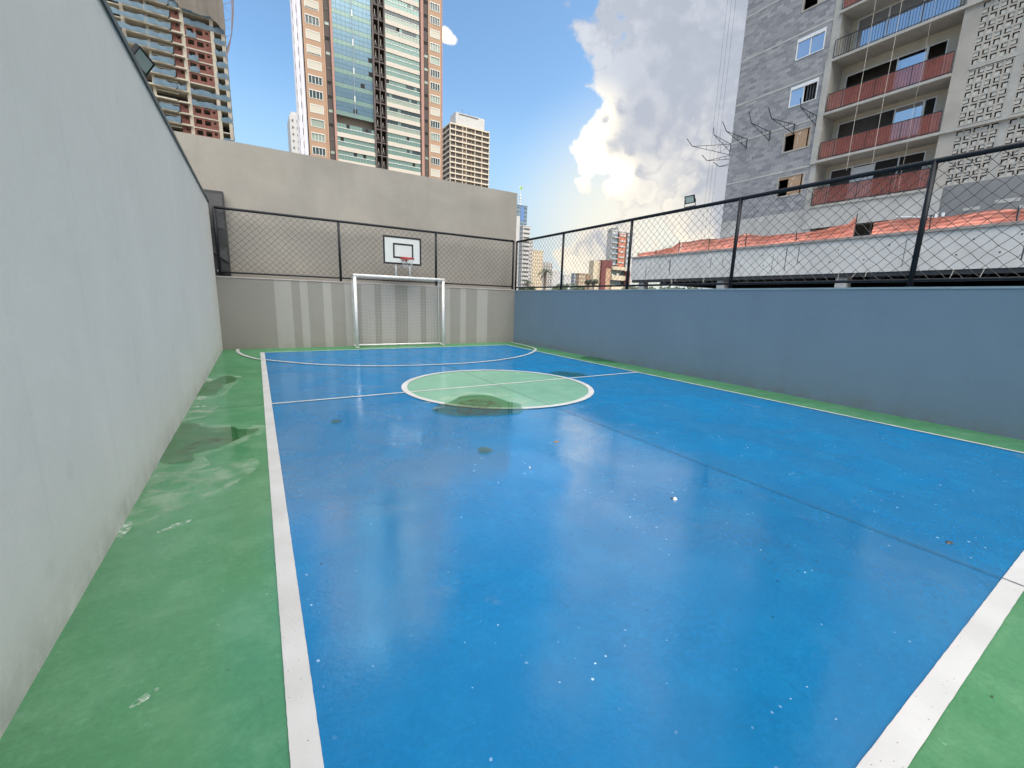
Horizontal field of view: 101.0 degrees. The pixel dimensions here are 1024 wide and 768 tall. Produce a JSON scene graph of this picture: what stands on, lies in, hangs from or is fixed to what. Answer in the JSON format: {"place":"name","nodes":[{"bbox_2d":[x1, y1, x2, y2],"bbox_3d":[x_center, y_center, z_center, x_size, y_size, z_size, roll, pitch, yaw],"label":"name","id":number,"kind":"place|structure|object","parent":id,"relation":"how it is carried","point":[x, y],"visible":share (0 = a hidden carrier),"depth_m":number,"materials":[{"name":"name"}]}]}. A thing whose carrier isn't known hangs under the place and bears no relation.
{"place":"outdoors","nodes":[
{"label":"outdoors","id":0,"kind":"place"},
{"bbox_2d":[106,0,234,141],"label":"unfinished tower","id":1,"kind":"structure","parent":0,"point":[183,46],"depth_m":116.61,"materials":[{"name":"red concrete"}]},
{"bbox_2d":[287,112,298,152],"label":"white tower","id":2,"kind":"structure","parent":0,"point":[292,129],"depth_m":264.36,"materials":[{"name":"white concrete"}]},
{"bbox_2d":[174,131,516,288],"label":"boundary wall","id":3,"kind":"structure","parent":0,"point":[247,176],"depth_m":13.19,"materials":[{"name":"beige paint"}]},
{"bbox_2d":[442,109,489,187],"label":"banded tower","id":4,"kind":"structure","parent":0,"point":[465,147],"depth_m":242.43,"materials":[{"name":"white concrete"}]},
{"bbox_2d":[223,0,747,288],"label":"sky","id":5,"kind":"structure","parent":0,"point":[592,108],"materials":[{"name":"blue"}]},
{"bbox_2d":[0,342,1023,767],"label":"court floor","id":6,"kind":"structure","parent":0,"point":[166,650],"depth_m":1.99,"materials":[{"name":"green paint"}]},
{"bbox_2d":[0,0,222,738],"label":"side wall","id":7,"kind":"structure","parent":6,"relation":"on","point":[111,347],"depth_m":2.53,"materials":[{"name":"grey paint"}]},
{"bbox_2d":[131,43,154,76],"bbox_3d":[-4.072,-3.526,4.628,0.138,0.252,0.366,-2,12,-17],"label":"floodlight","id":8,"kind":"object","parent":7,"relation":"on","point":[146,63],"visible":0.55,"depth_m":4.63,"materials":[{"name":"black metal"}]},
{"bbox_2d":[216,276,514,349],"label":"end wall","id":9,"kind":"structure","parent":6,"relation":"on","point":[262,313],"depth_m":13.30,"materials":[{"name":"paint"}]},
{"bbox_2d":[203,189,230,275],"bbox_3d":[-8.134,-4.077,11.441,0.690,2.210,0.301,-5,13,-30],"label":"fence","id":10,"kind":"object","parent":9,"relation":"on","point":[215,198],"visible":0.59,"depth_m":11.43,"materials":[{"name":"black metal"}]},
{"bbox_2d":[212,206,514,289],"bbox_3d":[-3.944,-4.174,13.678,9.376,1.808,0.106,-5,13,-30],"label":"chain link fence","id":11,"kind":"object","parent":9,"relation":"on","point":[214,212],"visible":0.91,"depth_m":12.84,"materials":[{"name":"black metal"}]},
{"bbox_2d":[236,342,536,365],"bbox_3d":[-2.788,-0.904,12.250,8.964,0.002,4.614,-5,13,-30],"label":"penalty arc","id":12,"kind":"object","parent":6,"relation":"on","point":[238,351],"visible":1,"depth_m":10.21,"materials":[{"name":"white paint"}]},
{"bbox_2d":[352,274,444,347],"bbox_3d":[-3.649,-2.365,13.760,2.941,2.234,0.511,-5,13,-30],"label":"goal","id":13,"kind":"object","parent":6,"relation":"on","point":[355,308],"visible":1,"depth_m":13.58,"materials":[{"name":"white paint"}]},
{"bbox_2d":[382,235,420,276],"bbox_3d":[-3.320,-3.953,13.065,1.210,1.210,0.589,-5,13,-30],"label":"basketball hoop","id":14,"kind":"object","parent":13,"relation":"on","point":[399,250],"visible":1,"depth_m":13.19,"materials":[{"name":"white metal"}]},
{"bbox_2d":[265,345,1023,767],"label":"blue court","id":15,"kind":"object","parent":6,"relation":"on","point":[585,591],"visible":1,"depth_m":2.65,"materials":[{"name":"blue paint"}]},
{"bbox_2d":[407,370,587,406],"bbox_3d":[-0.257,0.028,8.012,3.440,0.001,3.440,-5,13,-30],"label":"circle","id":16,"kind":"object","parent":15,"relation":"on","point":[557,390],"visible":1,"depth_m":7.70,"materials":[{"name":"green paint"}]},
{"bbox_2d":[401,370,593,408],"bbox_3d":[-0.256,0.020,8.011,3.570,0.001,3.570,-5,13,-30],"label":"circle line","id":17,"kind":"object","parent":16,"relation":"on","point":[408,392],"visible":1,"depth_m":7.03,"materials":[{"name":"white paint"}]},
{"bbox_2d":[260,345,1023,767],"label":"court lines","id":18,"kind":"object","parent":15,"relation":"on","point":[900,741],"visible":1,"depth_m":1.94,"materials":[{"name":"white paint"}]},
{"bbox_2d":[394,345,1022,585],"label":"floor joint","id":19,"kind":"object","parent":6,"relation":"on","point":[778,492],"visible":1,"depth_m":3.57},
{"bbox_2d":[513,286,1023,439],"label":"side wall","id":20,"kind":"structure","parent":6,"relation":"on","point":[951,356],"depth_m":7.38,"materials":[{"name":"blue paint"}]},
{"bbox_2d":[515,141,1023,289],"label":"chain link fence","id":21,"kind":"object","parent":20,"relation":"on","point":[923,219],"visible":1,"depth_m":7.34,"materials":[{"name":"black metal"}]},
{"bbox_2d":[684,194,695,207],"bbox_3d":[4.013,-4.125,9.510,0.264,0.251,0.101,12,15,43],"label":"floodlight","id":22,"kind":"object","parent":21,"relation":"attached to","point":[689,199],"visible":1,"depth_m":9.48,"materials":[{"name":"black metal"}]},
{"bbox_2d":[514,185,527,289],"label":"office tower","id":23,"kind":"structure","parent":0,"point":[521,214],"depth_m":333.24,"materials":[{"name":"concrete"}]},
{"bbox_2d":[518,225,530,289],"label":"striped tower","id":24,"kind":"structure","parent":0,"point":[524,231],"depth_m":318.21,"materials":[{"name":"white concrete"}]},
{"bbox_2d":[528,240,532,285],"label":"residential block","id":25,"kind":"structure","parent":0,"point":[530,256],"depth_m":367.21,"materials":[{"name":"white concrete"}]},
{"bbox_2d":[531,250,542,289],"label":"residential block","id":26,"kind":"structure","parent":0,"point":[536,267],"depth_m":383.74,"materials":[{"name":"beige concrete"}]},
{"bbox_2d":[542,262,552,289],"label":"residential block","id":27,"kind":"structure","parent":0,"point":[549,283],"depth_m":497.76,"materials":[{"name":"white concrete"}]},
{"bbox_2d":[552,269,559,285],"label":"arched block","id":28,"kind":"structure","parent":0,"point":[556,275],"depth_m":575.47,"materials":[{"name":"white concrete"}]},
{"bbox_2d":[562,275,570,289],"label":"block","id":29,"kind":"structure","parent":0,"point":[568,281],"depth_m":635.07,"materials":[{"name":"white concrete"}]},
{"bbox_2d":[571,273,575,288],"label":"block","id":30,"kind":"structure","parent":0,"point":[573,276],"depth_m":371.20,"materials":[{"name":"concrete"}]},
{"bbox_2d":[575,273,587,285],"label":"block","id":31,"kind":"structure","parent":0,"point":[578,282],"depth_m":324.59,"materials":[{"name":"beige concrete"}]},
{"bbox_2d":[585,260,630,289],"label":"office building","id":32,"kind":"structure","parent":0,"point":[614,276],"depth_m":96.42,"materials":[{"name":"paint"}]},
{"bbox_2d":[701,1,727,233],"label":"hoist cable","id":33,"kind":"object","parent":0,"point":[715,108],"depth_m":29.94,"materials":[{"name":"grey metal"}]},
{"bbox_2d":[704,0,731,237],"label":"hoist cable","id":34,"kind":"object","parent":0,"point":[718,114],"depth_m":29.74,"materials":[{"name":"grey metal"}]},
{"bbox_2d":[702,1,735,288],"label":"hoist cable","id":35,"kind":"object","parent":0,"point":[722,115],"depth_m":29.54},
{"bbox_2d":[846,2,875,169],"bbox_3d":[19.408,-28.071,20.677,0.055,32.600,0.055,-5,13,-30],"label":"rope","id":36,"kind":"object","parent":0,"point":[862,78],"visible":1,"depth_m":22.94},
{"bbox_2d":[720,0,1023,238],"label":"unfinished building","id":37,"kind":"structure","parent":0,"point":[969,96],"depth_m":23.81,"materials":[{"name":"concrete"}]},
{"bbox_2d":[687,139,730,155],"bbox_3d":[14.224,-17.178,30.689,3.088,1.210,0.474,4,11,9],"label":"truss bracket","id":38,"kind":"object","parent":37,"relation":"attached to","point":[711,145],"visible":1,"depth_m":30.61,"materials":[{"name":"grey metal"}]},
{"bbox_2d":[702,155,729,160],"bbox_3d":[15.600,-16.949,31.580,2.680,0.500,0.552,5,12,17],"label":"truss bracket","id":39,"kind":"object","parent":37,"relation":"attached to","point":[716,158],"visible":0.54,"depth_m":31.71,"materials":[{"name":"grey metal"}]},
{"bbox_2d":[713,128,730,151],"bbox_3d":[15.076,-17.529,30.318,1.338,1.696,0.126,4,11,12],"label":"truss bracket","id":40,"kind":"object","parent":37,"relation":"attached to","point":[726,142],"visible":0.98,"depth_m":30.32,"materials":[{"name":"grey metal"}]},
{"bbox_2d":[722,121,747,147],"bbox_3d":[15.021,-16.781,28.437,2.943,1.057,0.065,-5,13,-30],"label":"truss bracket","id":41,"kind":"object","parent":37,"relation":"attached to","point":[737,135],"visible":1,"depth_m":28.66,"materials":[{"name":"black metal"}]},
{"bbox_2d":[749,112,770,140],"bbox_3d":[15.946,-16.584,27.186,2.646,1.213,0.065,-5,13,-30],"label":"truss bracket","id":42,"kind":"object","parent":37,"relation":"attached to","point":[761,130],"visible":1,"depth_m":27.38,"materials":[{"name":"black metal"}]},
{"bbox_2d":[768,107,794,133],"bbox_3d":[16.509,-16.108,25.846,3.104,0.836,0.065,-5,13,-30],"label":"truss bracket","id":43,"kind":"object","parent":37,"relation":"attached to","point":[784,123],"visible":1,"depth_m":26.03,"materials":[{"name":"black metal"}]},
{"bbox_2d":[788,77,818,107],"bbox_3d":[18.057,-17.975,26.107,0.150,1.170,1.580,-5,13,-30],"label":"window frame","id":44,"kind":"structure","parent":37,"relation":"in","point":[797,92],"depth_m":26.18,"materials":[{"name":"white metal"}]},
{"bbox_2d":[800,98,816,125],"bbox_3d":[17.514,-16.043,24.917,2.331,0.969,0.065,-6,13,-33],"label":"truss bracket","id":45,"kind":"object","parent":37,"relation":"attached to","point":[809,116],"visible":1,"depth_m":25.00,"materials":[{"name":"black metal"}]},
{"bbox_2d":[795,27,826,60],"bbox_3d":[18.122,-20.582,25.580,0.110,1.170,1.580,-5,13,-30],"label":"window frame","id":46,"kind":"structure","parent":37,"relation":"in","point":[812,43],"depth_m":25.56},
{"bbox_2d":[872,3,901,162],"bbox_3d":[20.005,-27.858,19.694,0.055,32.600,0.055,-5,13,-30],"label":"rope","id":47,"kind":"object","parent":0,"point":[886,83],"visible":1,"depth_m":22.09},
{"bbox_2d":[899,0,935,182],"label":"rope","id":48,"kind":"object","parent":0,"point":[917,90],"visible":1,"depth_m":21.19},
{"label":"ground","id":49,"kind":"structure","parent":0,"visible":0},
{"bbox_2d":[290,0,442,179],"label":"apartment tower","id":50,"kind":"structure","parent":49,"relation":"on","point":[368,81],"depth_m":101.40,"materials":[{"name":"beige glass"}]},
{"bbox_2d":[304,0,318,11],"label":"window","id":51,"kind":"structure","parent":50,"relation":"in","point":[310,4],"depth_m":92.24,"materials":[{"name":"beige glass"}]},
{"bbox_2d":[305,13,318,26],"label":"window","id":52,"kind":"structure","parent":50,"relation":"in","point":[310,19],"depth_m":92.83,"materials":[{"name":"white glass"}]},
{"bbox_2d":[305,28,319,41],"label":"window","id":53,"kind":"structure","parent":50,"relation":"in","point":[310,34],"depth_m":93.31,"materials":[{"name":"beige glass"}]},
{"bbox_2d":[306,44,320,56],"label":"window","id":54,"kind":"structure","parent":50,"relation":"in","point":[314,50],"depth_m":93.92,"materials":[{"name":"beige glass"}]},
{"bbox_2d":[307,59,321,71],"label":"window","id":55,"kind":"structure","parent":50,"relation":"in","point":[315,65],"depth_m":94.45,"materials":[{"name":"beige glass"}]},
{"bbox_2d":[308,74,321,85],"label":"window","id":56,"kind":"structure","parent":50,"relation":"in","point":[313,79],"depth_m":95.07,"materials":[{"name":"white glass"}]},
{"bbox_2d":[309,89,322,99],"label":"window","id":57,"kind":"structure","parent":50,"relation":"in","point":[315,94],"depth_m":95.68,"materials":[{"name":"white glass"}]},
{"bbox_2d":[310,103,323,114],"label":"window","id":58,"kind":"structure","parent":50,"relation":"in","point":[314,108],"depth_m":96.19,"materials":[{"name":"beige glass"}]},
{"bbox_2d":[310,117,324,128],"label":"window","id":59,"kind":"structure","parent":50,"relation":"in","point":[318,123],"depth_m":96.87,"materials":[{"name":"white glass"}]},
{"bbox_2d":[311,132,324,142],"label":"window","id":60,"kind":"structure","parent":50,"relation":"in","point":[319,137],"depth_m":97.36,"materials":[{"name":"white glass"}]},
{"bbox_2d":[312,146,325,155],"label":"window","id":61,"kind":"structure","parent":50,"relation":"in","point":[321,151],"depth_m":97.97,"materials":[{"name":"white glass"}]},
{"bbox_2d":[430,107,439,116],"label":"window","id":62,"kind":"structure","parent":50,"relation":"in","point":[433,111],"depth_m":109.38,"materials":[{"name":"beige glass"}]},
{"bbox_2d":[430,94,439,103],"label":"window","id":63,"kind":"structure","parent":50,"relation":"in","point":[435,99],"depth_m":108.86,"materials":[{"name":"white glass"}]},
{"bbox_2d":[430,81,439,91],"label":"window","id":64,"kind":"structure","parent":50,"relation":"in","point":[434,86],"depth_m":108.34,"materials":[{"name":"white glass"}]},
{"bbox_2d":[430,68,439,78],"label":"window","id":65,"kind":"structure","parent":50,"relation":"in","point":[434,73],"depth_m":107.80,"materials":[{"name":"white glass"}]},
{"bbox_2d":[430,55,439,65],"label":"window","id":66,"kind":"structure","parent":50,"relation":"in","point":[434,60],"depth_m":107.21,"materials":[{"name":"white glass"}]},
{"bbox_2d":[430,42,439,52],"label":"window","id":67,"kind":"structure","parent":50,"relation":"in","point":[434,47],"depth_m":106.65,"materials":[{"name":"white glass"}]},
{"bbox_2d":[430,28,439,39],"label":"window","id":68,"kind":"structure","parent":50,"relation":"in","point":[433,33],"depth_m":105.98,"materials":[{"name":"beige glass"}]},
{"bbox_2d":[430,15,439,25],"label":"window","id":69,"kind":"structure","parent":50,"relation":"in","point":[434,20],"depth_m":105.49,"materials":[{"name":"white glass"}]},
{"bbox_2d":[430,1,439,12],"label":"window","id":70,"kind":"structure","parent":50,"relation":"in","point":[433,6],"depth_m":104.93,"materials":[{"name":"white glass"}]},
{"bbox_2d":[431,169,439,176],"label":"window","id":71,"kind":"structure","parent":50,"relation":"in","point":[436,173],"depth_m":112.30,"materials":[{"name":"beige glass"}]},
{"bbox_2d":[431,157,439,165],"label":"window","id":72,"kind":"structure","parent":50,"relation":"in","point":[436,161],"depth_m":111.75,"materials":[{"name":"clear glass"}]},
{"bbox_2d":[431,144,439,153],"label":"window","id":73,"kind":"structure","parent":50,"relation":"in","point":[434,148],"depth_m":111.14,"materials":[{"name":"beige glass"}]},
{"bbox_2d":[431,132,439,140],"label":"window","id":74,"kind":"structure","parent":50,"relation":"in","point":[434,136],"depth_m":110.62,"materials":[{"name":"white glass"}]},
{"bbox_2d":[431,120,439,128],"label":"window","id":75,"kind":"structure","parent":50,"relation":"in","point":[435,124],"depth_m":110.10,"materials":[{"name":"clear glass"}]},
{"bbox_2d":[519,285,535,289],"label":"round tree","id":76,"kind":"object","parent":49,"relation":"on","point":[528,288],"visible":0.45,"depth_m":78.03,"materials":[{"name":"green plant"}]},
{"bbox_2d":[536,269,552,289],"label":"palm tree","id":77,"kind":"object","parent":49,"relation":"on","point":[545,275],"visible":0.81,"depth_m":82.55,"materials":[{"name":"plant"}]},
{"bbox_2d":[551,283,584,289],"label":"round tree","id":78,"kind":"object","parent":49,"relation":"on","point":[578,288],"visible":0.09,"depth_m":115.13,"materials":[{"name":"green plant"}]},
{"bbox_2d":[584,280,592,289],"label":"round tree","id":79,"kind":"object","parent":49,"relation":"on","point":[587,281],"visible":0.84,"depth_m":75.67,"materials":[{"name":"green plant"}]},
{"bbox_2d":[591,279,598,289],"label":"round tree","id":80,"kind":"object","parent":49,"relation":"on","point":[594,282],"visible":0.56,"depth_m":78.55,"materials":[{"name":"green plant"}]},
{"bbox_2d":[606,225,634,288],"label":"residential tower","id":81,"kind":"structure","parent":49,"relation":"on","point":[625,240],"depth_m":246.92,"materials":[{"name":"orange paint"}]},
{"bbox_2d":[648,286,684,288],"bbox_3d":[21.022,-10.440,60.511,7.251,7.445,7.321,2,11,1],"label":"shrub","id":82,"kind":"object","parent":49,"relation":"on","point":[660,287],"visible":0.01,"depth_m":59.23,"materials":[{"name":"green plant"}]},
{"bbox_2d":[630,220,1023,288],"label":"concrete podium","id":83,"kind":"object","parent":49,"relation":"on","point":[764,260],"visible":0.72,"depth_m":16.94,"materials":[{"name":"concrete"}]},
{"bbox_2d":[638,206,1023,256],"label":"safety barrier","id":84,"kind":"object","parent":83,"relation":"on","point":[998,217],"visible":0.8,"depth_m":16.74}
]}

